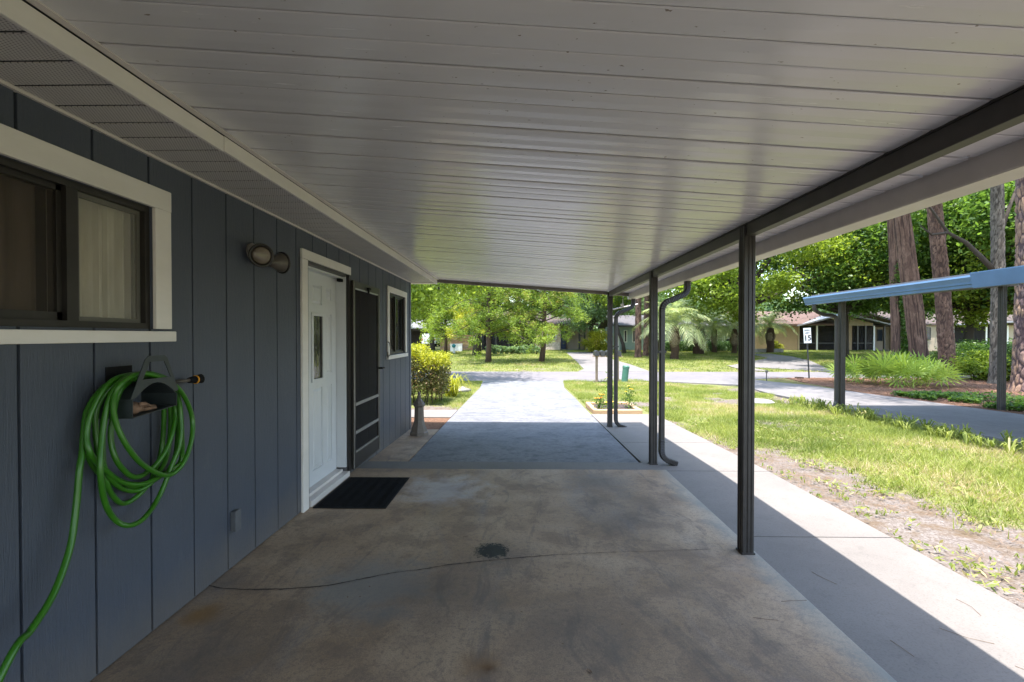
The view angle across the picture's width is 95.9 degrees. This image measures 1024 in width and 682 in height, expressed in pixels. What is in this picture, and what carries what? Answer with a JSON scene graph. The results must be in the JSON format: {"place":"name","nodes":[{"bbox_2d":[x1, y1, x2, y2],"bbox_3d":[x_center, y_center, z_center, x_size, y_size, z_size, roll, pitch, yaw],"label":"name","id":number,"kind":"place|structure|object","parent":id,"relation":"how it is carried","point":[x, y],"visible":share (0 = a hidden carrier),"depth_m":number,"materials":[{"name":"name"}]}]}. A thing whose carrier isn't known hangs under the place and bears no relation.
{"place":"outdoors","nodes":[
{"label":"outdoors","id":0,"kind":"place"},
{"bbox_2d":[422,334,439,345],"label":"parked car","id":1,"kind":"object","parent":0,"point":[426,335],"visible":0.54,"depth_m":58.50,"materials":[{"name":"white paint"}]},
{"bbox_2d":[411,410,457,417],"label":"front path","id":2,"kind":"structure","parent":0,"point":[439,413],"depth_m":9.68,"materials":[{"name":"concrete"}]},
{"bbox_2d":[411,380,481,409],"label":"lawn grass","id":3,"kind":"structure","parent":0,"point":[477,384],"depth_m":12.90,"materials":[{"name":"plant"}]},
{"bbox_2d":[90,468,896,681],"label":"carport floor","id":4,"kind":"structure","parent":0,"point":[684,610],"depth_m":2.62,"materials":[{"name":"concrete"}]},
{"bbox_2d":[313,477,409,508],"bbox_3d":[-1.407,1.444,4.445,0.640,0.010,0.870,0,1,1],"label":"door mat","id":5,"kind":"object","parent":4,"relation":"on","point":[366,492],"depth_m":4.37,"materials":[{"name":"black rubber"}]},
{"bbox_2d":[209,549,698,589],"bbox_3d":[-0.256,1.464,2.987,3.345,0.001,0.191,0,1,-9],"label":"floor crack","id":6,"kind":"object","parent":4,"relation":"on","point":[382,574],"visible":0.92,"depth_m":2.84,"materials":[{"name":"concrete"}]},
{"bbox_2d":[39,0,1023,554],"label":"carport","id":7,"kind":"object","parent":4,"relation":"on","point":[633,150],"visible":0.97,"depth_m":1.81,"materials":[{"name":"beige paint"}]},
{"bbox_2d":[410,381,638,462],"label":"driveway","id":8,"kind":"structure","parent":0,"point":[522,421],"depth_m":7.61,"materials":[{"name":"concrete"}]},
{"bbox_2d":[511,255,807,331],"label":"sky","id":9,"kind":"structure","parent":0,"point":[776,255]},
{"bbox_2d":[411,372,976,380],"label":"road","id":10,"kind":"structure","parent":0,"point":[524,376],"depth_m":21.48,"materials":[{"name":"asphalt"}]},
{"bbox_2d":[411,335,1023,608],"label":"ground","id":11,"kind":"structure","parent":0,"point":[930,529],"depth_m":4.34,"materials":[{"name":"soil"}]},
{"bbox_2d":[0,0,438,681],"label":"house","id":12,"kind":"structure","parent":11,"relation":"on","point":[138,210],"depth_m":2.30,"materials":[{"name":"blue paint"}]},
{"bbox_2d":[0,123,175,343],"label":"window","id":13,"kind":"structure","parent":12,"relation":"in","point":[98,242],"depth_m":1.95,"materials":[{"name":"beige paint"}]},
{"bbox_2d":[99,355,178,418],"bbox_3d":[-1.725,0.206,2.126,0.178,0.280,0.280,0,1,1],"label":"hose holder","id":14,"kind":"object","parent":12,"relation":"attached to","point":[160,393],"visible":0.79,"depth_m":2.13,"materials":[{"name":"plastic"}]},
{"bbox_2d":[0,371,204,681],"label":"garden hose","id":15,"kind":"object","parent":14,"relation":"hanging from","point":[112,389],"visible":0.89,"depth_m":1.98,"materials":[{"name":"green plastic"}]},
{"bbox_2d":[133,402,156,414],"bbox_3d":[-1.684,0.298,2.091,0.070,0.061,0.181,0,1,1],"label":"work glove","id":16,"kind":"object","parent":14,"relation":"in","point":[138,407],"visible":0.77,"depth_m":2.06,"materials":[{"name":"brown leather"}]},
{"bbox_2d":[231,508,240,531],"bbox_3d":[-1.781,1.154,2.978,0.038,0.135,0.060,0,1,1],"label":"outlet box","id":17,"kind":"object","parent":12,"relation":"attached to","point":[235,520],"visible":1,"depth_m":2.96,"materials":[{"name":"metal"}]},
{"bbox_2d":[246,243,290,273],"bbox_3d":[-1.706,-0.584,3.247,0.179,0.181,0.368,0,1,1],"label":"floodlight","id":18,"kind":"object","parent":12,"relation":"attached to","point":[260,255],"visible":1,"depth_m":3.14,"materials":[{"name":"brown metal"}]},
{"bbox_2d":[308,270,335,487],"bbox_3d":[-1.890,0.354,4.462,0.052,2.016,0.892,0,1,1],"label":"front door","id":19,"kind":"structure","parent":12,"relation":"in","point":[321,288],"depth_m":4.57,"materials":[{"name":"white paint"}]},
{"bbox_2d":[351,280,384,469],"bbox_3d":[-1.685,0.364,5.473,0.089,2.050,0.951,0,1,1],"label":"screen door","id":20,"kind":"structure","parent":12,"relation":"in","point":[365,299],"depth_m":5.38,"materials":[{"name":"brown metal"}]},
{"bbox_2d":[387,286,407,359],"bbox_3d":[-1.820,-0.263,6.972,0.238,1.030,1.107,0,1,1],"label":"window","id":21,"kind":"structure","parent":12,"relation":"in","point":[392,299],"depth_m":7.03,"materials":[{"name":"beige paint"}]},
{"bbox_2d":[369,429,438,460],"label":"side slab","id":22,"kind":"structure","parent":11,"relation":"on","point":[406,446],"depth_m":6.39,"materials":[{"name":"concrete"}]},
{"bbox_2d":[410,391,427,436],"bbox_3d":[-1.469,1.143,7.309,0.268,0.690,0.268,0,1,-22],"label":"outdoor cigarette receptacle","id":23,"kind":"object","parent":22,"relation":"on","point":[419,428],"visible":1,"depth_m":7.24,"materials":[{"name":"beige plastic"}]},
{"bbox_2d":[411,418,449,428],"bbox_3d":[-2.539,1.538,8.536,2.640,0.078,1.250,0,1,1],"label":"mulch strip","id":24,"kind":"object","parent":11,"relation":"on","point":[434,423],"visible":0.08,"depth_m":8.58,"materials":[{"name":"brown wood"}]},
{"bbox_2d":[411,341,453,402],"bbox_3d":[-3.031,0.803,11.878,2.998,1.627,1.729,0,1,1],"label":"golden hedge","id":25,"kind":"object","parent":11,"relation":"on","point":[434,364],"visible":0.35,"depth_m":11.37,"materials":[{"name":"yellow plant"}]},
{"bbox_2d":[411,319,455,343],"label":"house","id":26,"kind":"structure","parent":11,"relation":"on","point":[415,335],"depth_m":72.24,"materials":[{"name":"metal"}]},
{"bbox_2d":[411,284,463,349],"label":"broadleaf tree","id":27,"kind":"object","parent":11,"relation":"on","point":[432,344],"visible":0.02,"depth_m":45.51,"materials":[{"name":"green plant"}]},
{"bbox_2d":[419,286,471,352],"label":"tree","id":28,"kind":"object","parent":11,"relation":"on","point":[439,326],"visible":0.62,"depth_m":39.20,"materials":[{"name":"green plant"}]},
{"bbox_2d":[411,277,497,328],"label":"broadleaf tree","id":29,"kind":"object","parent":11,"relation":"on","point":[418,294],"visible":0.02,"depth_m":18.75,"materials":[{"name":"green plant"}]},
{"bbox_2d":[450,344,461,350],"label":"storage bin","id":30,"kind":"object","parent":11,"relation":"on","point":[458,347],"visible":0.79,"depth_m":43.80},
{"bbox_2d":[440,335,472,349],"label":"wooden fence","id":31,"kind":"object","parent":11,"relation":"on","point":[456,341],"visible":0.28,"depth_m":46.08,"materials":[{"name":"brown wood"}]},
{"bbox_2d":[444,373,476,395],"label":"daylily clump","id":32,"kind":"object","parent":11,"relation":"on","point":[456,382],"visible":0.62,"depth_m":13.12,"materials":[{"name":"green plant"}]},
{"bbox_2d":[445,286,509,355],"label":"tree","id":33,"kind":"object","parent":11,"relation":"on","point":[478,348],"visible":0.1,"depth_m":36.83,"materials":[{"name":"plant"}]},
{"bbox_2d":[432,285,549,362],"bbox_3d":[-1.251,-3.081,30.226,7.401,9.153,6.566,0,1,1],"label":"cedar tree","id":34,"kind":"object","parent":11,"relation":"on","point":[484,313],"visible":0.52,"depth_m":29.32,"materials":[{"name":"green plant"}]},
{"bbox_2d":[358,461,662,469],"bbox_3d":[-0.036,1.542,5.368,3.490,0.196,0.302,0,1,1],"label":"floor apron","id":35,"kind":"object","parent":11,"relation":"on","point":[510,465],"visible":0.29,"depth_m":5.36,"materials":[{"name":"concrete"}]},
{"bbox_2d":[506,346,517,353],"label":"shrub","id":36,"kind":"object","parent":11,"relation":"on","point":[513,348],"visible":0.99,"depth_m":39.42,"materials":[{"name":"green plant"}]},
{"bbox_2d":[497,290,542,310],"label":"broadleaf tree","id":37,"kind":"object","parent":11,"relation":"on","point":[525,302],"visible":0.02,"depth_m":63.38,"materials":[{"name":"green plant"}]},
{"bbox_2d":[482,311,597,349],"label":"house","id":38,"kind":"structure","parent":11,"relation":"on","point":[571,344],"depth_m":47.01,"materials":[{"name":"beige paint"}]},
{"bbox_2d":[561,331,565,348],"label":"front door","id":39,"kind":"structure","parent":38,"relation":"in","point":[563,346],"depth_m":49.42,"materials":[{"name":"wood"}]},
{"bbox_2d":[496,289,595,361],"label":"cedar tree","id":40,"kind":"object","parent":11,"relation":"on","point":[548,329],"visible":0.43,"depth_m":29.97,"materials":[{"name":"green plant"}]},
{"bbox_2d":[530,290,592,310],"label":"broadleaf tree","id":41,"kind":"object","parent":11,"relation":"on","point":[551,300],"visible":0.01,"depth_m":61.30,"materials":[{"name":"green plant"}]},
{"bbox_2d":[540,293,643,351],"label":"broadleaf tree","id":42,"kind":"object","parent":11,"relation":"on","point":[596,314],"visible":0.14,"depth_m":41.40,"materials":[{"name":"green plant"}]},
{"bbox_2d":[578,328,613,352],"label":"shrub","id":43,"kind":"object","parent":11,"relation":"on","point":[594,338],"visible":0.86,"depth_m":41.08,"materials":[{"name":"green plant"}]},
{"bbox_2d":[592,356,621,381],"bbox_3d":[3.824,1.143,18.553,1.159,1.100,0.200,0,1,1],"label":"mailbox stand","id":44,"kind":"object","parent":11,"relation":"on","point":[596,368],"visible":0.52,"depth_m":18.51,"materials":[{"name":"brown wood"}]},
{"bbox_2d":[566,352,648,371],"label":"opposite drive","id":45,"kind":"structure","parent":11,"relation":"on","point":[585,361],"depth_m":28.94,"materials":[{"name":"grey concrete"}]},
{"bbox_2d":[583,293,641,352],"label":"tree","id":46,"kind":"object","parent":11,"relation":"on","point":[618,304],"visible":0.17,"depth_m":40.47,"materials":[{"name":"green plant"}]},
{"bbox_2d":[586,402,641,413],"bbox_3d":[2.236,1.502,10.292,1.030,0.130,1.180,0,1,1],"label":"flower bed","id":47,"kind":"object","parent":11,"relation":"on","point":[622,409],"visible":0.67,"depth_m":9.74,"materials":[{"name":"stone"}]},
{"bbox_2d":[590,388,606,408],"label":"flowering plant","id":48,"kind":"object","parent":47,"relation":"in","point":[600,402],"visible":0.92,"depth_m":9.96,"materials":[{"name":"orange plant"}]},
{"bbox_2d":[620,385,636,408],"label":"flowering plant","id":49,"kind":"object","parent":47,"relation":"in","point":[629,395],"visible":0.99,"depth_m":10.22,"materials":[{"name":"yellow plant"}]},
{"bbox_2d":[577,288,671,314],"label":"broadleaf tree","id":50,"kind":"object","parent":11,"relation":"on","point":[660,295],"visible":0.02,"depth_m":54.92,"materials":[{"name":"green plant"}]},
{"bbox_2d":[621,365,629,381],"bbox_3d":[4.447,1.309,18.145,0.300,0.700,0.300,6,1,1],"label":"utility pedestal","id":51,"kind":"object","parent":11,"relation":"on","point":[625,371],"visible":0.76,"depth_m":18.04,"materials":[{"name":"green plastic"}]},
{"bbox_2d":[634,298,641,357],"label":"pine tree","id":52,"kind":"object","parent":11,"relation":"on","point":[638,319],"visible":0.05,"depth_m":34.64,"materials":[{"name":"brown plant"}]},
{"bbox_2d":[454,295,832,342],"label":"wood","id":53,"kind":"object","parent":11,"relation":"on","point":[598,322],"depth_m":83.98,"materials":[{"name":"green plant"}]},
{"bbox_2d":[642,295,648,355],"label":"pine tree","id":54,"kind":"object","parent":11,"relation":"on","point":[646,339],"visible":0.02,"depth_m":36.64,"materials":[{"name":"brown plant"}]},
{"bbox_2d":[630,295,680,349],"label":"palm tree","id":55,"kind":"object","parent":11,"relation":"on","point":[661,300],"visible":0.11,"depth_m":39.36,"materials":[{"name":"green plant"}]},
{"bbox_2d":[658,341,670,350],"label":"shrub","id":56,"kind":"object","parent":11,"relation":"on","point":[667,347],"visible":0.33,"depth_m":43.12,"materials":[{"name":"green plant"}]},
{"bbox_2d":[597,315,737,349],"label":"house","id":57,"kind":"structure","parent":11,"relation":"on","point":[627,324],"depth_m":45.81,"materials":[{"name":"grey"}]},
{"bbox_2d":[632,298,712,358],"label":"palm tree","id":58,"kind":"object","parent":11,"relation":"on","point":[673,314],"visible":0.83,"depth_m":32.81,"materials":[{"name":"green plant"}]},
{"bbox_2d":[669,341,686,350],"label":"shrub","id":59,"kind":"object","parent":11,"relation":"on","point":[681,347],"visible":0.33,"depth_m":43.09,"materials":[{"name":"green plant"}]},
{"bbox_2d":[426,349,936,371],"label":"lawn grass","id":60,"kind":"structure","parent":11,"relation":"on","point":[725,359],"depth_m":32.36,"materials":[{"name":"plant"}]},
{"bbox_2d":[684,341,704,351],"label":"shrub","id":61,"kind":"object","parent":11,"relation":"on","point":[689,348],"visible":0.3,"depth_m":43.11,"materials":[{"name":"green plant"}]},
{"bbox_2d":[679,306,731,353],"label":"palm tree","id":62,"kind":"object","parent":11,"relation":"on","point":[696,349],"visible":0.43,"depth_m":39.03,"materials":[{"name":"green plant"}]},
{"bbox_2d":[696,310,735,352],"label":"palm tree","id":63,"kind":"object","parent":11,"relation":"on","point":[714,347],"visible":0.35,"depth_m":41.22,"materials":[{"name":"green plant"}]},
{"bbox_2d":[705,341,726,351],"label":"shrub","id":64,"kind":"object","parent":11,"relation":"on","point":[719,347],"visible":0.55,"depth_m":43.04,"materials":[{"name":"green plant"}]},
{"bbox_2d":[672,278,772,314],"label":"broadleaf tree","id":65,"kind":"object","parent":11,"relation":"on","point":[697,306],"visible":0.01,"depth_m":60.20,"materials":[{"name":"green plant"}]},
{"bbox_2d":[722,341,737,350],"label":"shrub","id":66,"kind":"object","parent":11,"relation":"on","point":[729,348],"visible":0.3,"depth_m":43.17,"materials":[{"name":"green plant"}]},
{"bbox_2d":[707,311,768,352],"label":"tree","id":67,"kind":"object","parent":11,"relation":"on","point":[733,341],"visible":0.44,"depth_m":40.25,"materials":[{"name":"green plant"}]},
{"bbox_2d":[755,398,774,403],"bbox_3d":[6.308,1.551,11.815,0.737,0.085,0.748,0,1,1],"label":"stepping stone","id":68,"kind":"object","parent":11,"relation":"on","point":[763,401],"visible":0.43,"depth_m":11.56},
{"bbox_2d":[658,230,880,325],"bbox_3d":[17.165,-5.672,35.190,14.649,14.715,16.538,0,1,-24],"label":"broadleaf tree","id":69,"kind":"object","parent":11,"relation":"on","point":[720,290],"visible":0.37,"depth_m":32.30,"materials":[{"name":"green plant"}]},
{"bbox_2d":[755,349,783,352],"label":"raised planter","id":70,"kind":"object","parent":11,"relation":"on","point":[765,350],"visible":0.69,"depth_m":41.44,"materials":[{"name":"concrete"}]},
{"bbox_2d":[755,309,797,352],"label":"palm tree","id":71,"kind":"object","parent":11,"relation":"on","point":[770,334],"visible":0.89,"depth_m":41.10,"materials":[{"name":"green plant"}]},
{"bbox_2d":[766,340,786,348],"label":"shrub","id":72,"kind":"object","parent":11,"relation":"on","point":[777,345],"visible":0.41,"depth_m":42.38,"materials":[{"name":"green plant"}]},
{"bbox_2d":[735,354,833,371],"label":"curved drive","id":73,"kind":"structure","parent":11,"relation":"on","point":[772,361],"depth_m":28.90,"materials":[{"name":"grey concrete"}]},
{"bbox_2d":[563,378,1023,538],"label":"lawn grass","id":74,"kind":"structure","parent":11,"relation":"on","point":[692,397],"depth_m":6.66,"materials":[{"name":"plant"}]},
{"bbox_2d":[591,414,1023,681],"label":"walkway","id":75,"kind":"structure","parent":11,"relation":"on","point":[879,596],"depth_m":2.88,"materials":[{"name":"concrete"}]},
{"bbox_2d":[728,311,890,349],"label":"house","id":76,"kind":"structure","parent":11,"relation":"on","point":[870,334],"depth_m":45.49,"materials":[{"name":"beige paint"}]},
{"bbox_2d":[877,329,882,340],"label":"window","id":77,"kind":"structure","parent":76,"relation":"in","point":[879,331],"depth_m":46.13,"materials":[{"name":"glass"}]},
{"bbox_2d":[643,379,1023,444],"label":"neighbour drive","id":78,"kind":"structure","parent":11,"relation":"on","point":[990,424],"depth_m":10.49,"materials":[{"name":"grey concrete"}]},
{"bbox_2d":[793,267,878,314],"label":"broadleaf tree","id":79,"kind":"object","parent":11,"relation":"on","point":[821,310],"visible":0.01,"depth_m":64.21,"materials":[{"name":"green plant"}]},
{"bbox_2d":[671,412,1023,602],"bbox_3d":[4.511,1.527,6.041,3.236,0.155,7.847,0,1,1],"label":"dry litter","id":80,"kind":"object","parent":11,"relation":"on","point":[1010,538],"visible":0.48,"depth_m":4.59,"materials":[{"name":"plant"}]},
{"bbox_2d":[677,394,1023,570],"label":"weed tufts","id":81,"kind":"object","parent":11,"relation":"on","point":[868,412],"visible":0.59,"depth_m":6.96,"materials":[{"name":"green plant"}]},
{"bbox_2d":[756,223,950,356],"bbox_3d":[25.995,-4.981,35.707,14.320,13.217,15.220,0,1,1],"label":"broadleaf tree","id":82,"kind":"object","parent":11,"relation":"on","point":[798,305],"visible":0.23,"depth_m":34.56,"materials":[{"name":"green plant"}]},
{"bbox_2d":[686,419,1023,592],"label":"weeds","id":83,"kind":"object","parent":11,"relation":"on","point":[993,583],"visible":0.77,"depth_m":4.45,"materials":[{"name":"green plant"}]},
{"bbox_2d":[805,228,955,324],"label":"broadleaf tree","id":84,"kind":"object","parent":11,"relation":"on","point":[931,316],"visible":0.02,"depth_m":40.44,"materials":[{"name":"green plant"}]},
{"bbox_2d":[887,219,900,353],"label":"pine tree","id":85,"kind":"object","parent":11,"relation":"on","point":[895,325],"visible":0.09,"depth_m":24.02,"materials":[{"name":"brown plant"}]},
{"bbox_2d":[888,235,927,353],"bbox_3d":[20.608,-1.935,24.058,1.813,7.129,1.325,0,1,1],"label":"climbing ivy","id":86,"kind":"object","parent":85,"relation":"attached to","point":[904,344],"visible":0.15,"depth_m":23.96,"materials":[{"name":"plant"}]},
{"bbox_2d":[803,211,986,349],"bbox_3d":[27.965,-4.882,32.050,15.220,13.216,14.320,1,1,42],"label":"broadleaf tree","id":87,"kind":"object","parent":11,"relation":"on","point":[885,257],"visible":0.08,"depth_m":30.38,"materials":[{"name":"green plant"}]},
{"bbox_2d":[770,377,1023,414],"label":"pine straw bed","id":88,"kind":"object","parent":11,"relation":"on","point":[918,386],"visible":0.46,"depth_m":15.90,"materials":[{"name":"plant"}]},
{"bbox_2d":[803,328,811,377],"bbox_3d":[12.800,0.539,19.988,0.320,2.200,0.078,-3,1,1],"label":"speed sign","id":89,"kind":"object","parent":88,"relation":"on","point":[807,335],"visible":0.99,"depth_m":19.95,"materials":[{"name":"metal"}]},
{"bbox_2d":[824,354,889,381],"bbox_3d":[13.716,1.065,18.214,2.665,1.263,2.287,-1,1,-44],"label":"fan palm bush","id":90,"kind":"object","parent":88,"relation":"on","point":[853,367],"visible":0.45,"depth_m":18.12,"materials":[{"name":"plant"}]},
{"bbox_2d":[845,348,970,385],"bbox_3d":[14.265,0.935,16.622,3.508,1.479,3.140,0,1,-11],"label":"fan palm bush","id":91,"kind":"object","parent":88,"relation":"on","point":[883,366],"visible":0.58,"depth_m":16.43,"materials":[{"name":"plant"}]},
{"bbox_2d":[880,357,962,388],"bbox_3d":[13.780,1.071,15.482,2.318,1.200,1.739,0,1,1],"label":"fan palm bush","id":92,"kind":"object","parent":88,"relation":"on","point":[924,371],"visible":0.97,"depth_m":15.46,"materials":[{"name":"plant"}]},
{"bbox_2d":[890,390,1023,410],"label":"ground ivy","id":93,"kind":"object","parent":88,"relation":"on","point":[1017,404],"visible":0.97,"depth_m":12.03,"materials":[{"name":"plant"}]},
{"bbox_2d":[920,184,1015,383],"bbox_3d":[17.460,-4.269,17.555,4.240,12.000,0.672,0,1,4],"label":"pine tree","id":94,"kind":"object","parent":88,"relation":"on","point":[999,215],"visible":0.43,"depth_m":17.43,"materials":[{"name":"grey plant"}]},
{"bbox_2d":[976,337,1011,370],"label":"shrub","id":95,"kind":"object","parent":88,"relation":"on","point":[1009,350],"visible":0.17,"depth_m":17.93,"materials":[{"name":"green plant"}]},
{"bbox_2d":[1006,177,1023,391],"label":"pine tree","id":96,"kind":"object","parent":88,"relation":"on","point":[1016,383],"visible":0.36,"depth_m":14.37,"materials":[{"name":"brown green leaf"},{"name":"brown bark"}]},
{"bbox_2d":[892,213,928,363],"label":"pine tree","id":97,"kind":"object","parent":11,"relation":"on","point":[915,320],"visible":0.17,"depth_m":21.90,"materials":[{"name":"brown plant"}]},
{"bbox_2d":[803,265,1023,410],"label":"neighbour carport","id":98,"kind":"object","parent":11,"relation":"on","point":[1002,279],"visible":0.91,"depth_m":9.75,"materials":[{"name":"blue metal"}]},
{"bbox_2d":[819,183,1014,342],"bbox_3d":[28.417,-4.643,27.966,12.885,12.943,14.548,0,1,-16],"label":"broadleaf tree","id":99,"kind":"object","parent":11,"relation":"on","point":[973,320],"visible":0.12,"depth_m":27.95,"materials":[{"name":"green plant"}]},
{"bbox_2d":[858,311,1013,350],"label":"house","id":100,"kind":"structure","parent":11,"relation":"on","point":[981,335],"depth_m":44.28,"materials":[{"name":"beige paint"}]},
{"bbox_2d":[926,327,930,339],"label":"window","id":101,"kind":"structure","parent":100,"relation":"in","point":[928,329],"depth_m":44.28,"materials":[{"name":"glass"}]},
{"bbox_2d":[858,180,1016,318],"bbox_3d":[28.107,-4.988,25.935,15.981,13.877,15.036,0,1,5],"label":"broadleaf tree","id":102,"kind":"object","parent":11,"relation":"on","point":[983,203],"visible":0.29,"depth_m":24.28,"materials":[{"name":"green plant"}]},
{"bbox_2d":[926,203,957,378],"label":"pine tree","id":103,"kind":"object","parent":11,"relation":"on","point":[946,349],"visible":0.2,"depth_m":19.78,"materials":[{"name":"brown plant"}]},
{"bbox_2d":[930,338,985,360],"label":"shrub","id":104,"kind":"object","parent":11,"relation":"on","point":[936,353],"visible":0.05,"depth_m":24.14,"materials":[{"name":"green plant"}]},
{"bbox_2d":[921,194,1015,309],"bbox_3d":[28.817,-4.824,22.347,14.035,13.674,12.677,0,1,38],"label":"broadleaf tree","id":105,"kind":"object","parent":11,"relation":"on","point":[961,246],"visible":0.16,"depth_m":24.10,"materials":[{"name":"green plant"}]},
{"bbox_2d":[942,349,1010,380],"bbox_3d":[19.593,1.013,19.284,2.684,1.462,2.513,1,1,42],"label":"shrub","id":106,"kind":"object","parent":11,"relation":"on","point":[980,368],"visible":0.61,"depth_m":19.12,"materials":[{"name":"green plant"}]},
{"bbox_2d":[956,338,1009,371],"bbox_3d":[22.573,0.725,21.597,3.822,1.988,3.523,1,1,39],"label":"shrub","id":107,"kind":"object","parent":11,"relation":"on","point":[975,345],"visible":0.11,"depth_m":21.82,"materials":[{"name":"green plant"}]},
{"bbox_2d":[962,338,1011,378],"bbox_3d":[21.439,0.764,19.777,3.453,1.951,3.612,0,1,1],"label":"shrub","id":108,"kind":"object","parent":11,"relation":"on","point":[986,345],"visible":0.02,"depth_m":20.09,"materials":[{"name":"green plant"}]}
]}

